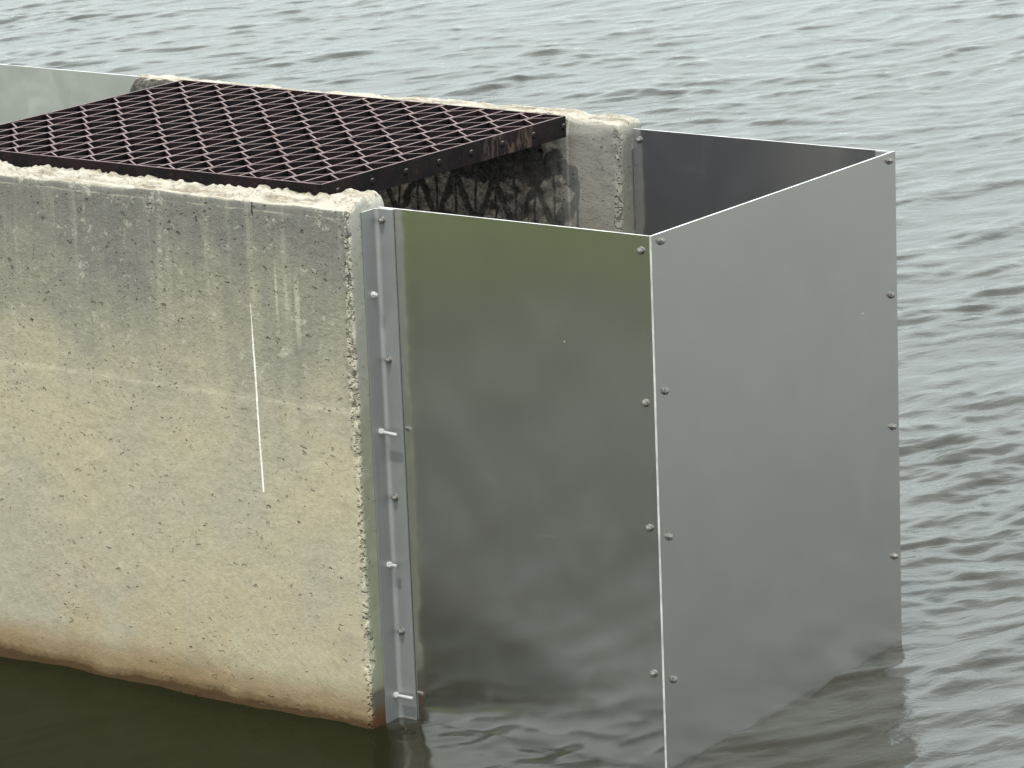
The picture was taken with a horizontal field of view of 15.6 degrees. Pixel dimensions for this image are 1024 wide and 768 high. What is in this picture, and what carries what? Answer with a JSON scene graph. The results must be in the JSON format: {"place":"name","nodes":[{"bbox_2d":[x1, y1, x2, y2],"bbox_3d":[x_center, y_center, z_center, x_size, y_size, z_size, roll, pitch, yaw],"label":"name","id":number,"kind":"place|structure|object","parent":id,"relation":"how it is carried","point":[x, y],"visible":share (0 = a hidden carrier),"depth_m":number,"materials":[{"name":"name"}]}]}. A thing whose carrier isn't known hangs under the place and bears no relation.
{"place":"outdoors","nodes":[
{"label":"outdoors","id":0,"kind":"place"},
{"bbox_2d":[0,0,1023,767],"bbox_3d":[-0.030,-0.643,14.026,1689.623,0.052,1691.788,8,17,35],"label":"water","id":1,"kind":"structure","parent":0,"point":[930,92],"depth_m":13.88,"materials":[{"name":"grey liquid"}]},
{"bbox_2d":[0,160,385,728],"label":"concrete wall","id":2,"kind":"structure","parent":1,"relation":"in","point":[187,498],"depth_m":8.62,"materials":[{"name":"beige concrete"}]},
{"bbox_2d":[361,128,901,767],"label":"metal screen box","id":3,"kind":"object","parent":2,"relation":"attached to","point":[637,498],"visible":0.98,"depth_m":8.28,"materials":[{"name":"metal"}]},
{"bbox_2d":[129,74,640,233],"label":"concrete wall","id":4,"kind":"structure","parent":1,"relation":"in","point":[580,174],"depth_m":9.18,"materials":[{"name":"grey concrete"}]},
{"bbox_2d":[0,64,138,123],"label":"metal sheet","id":5,"kind":"object","parent":4,"relation":"attached to","point":[26,91],"visible":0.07,"depth_m":10.24,"materials":[{"name":"grey metal"}]},
{"bbox_2d":[0,80,565,195],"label":"steel grating","id":6,"kind":"object","parent":4,"relation":"on","point":[210,133],"visible":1,"depth_m":8.93,"materials":[{"name":"black metal"}]}
]}

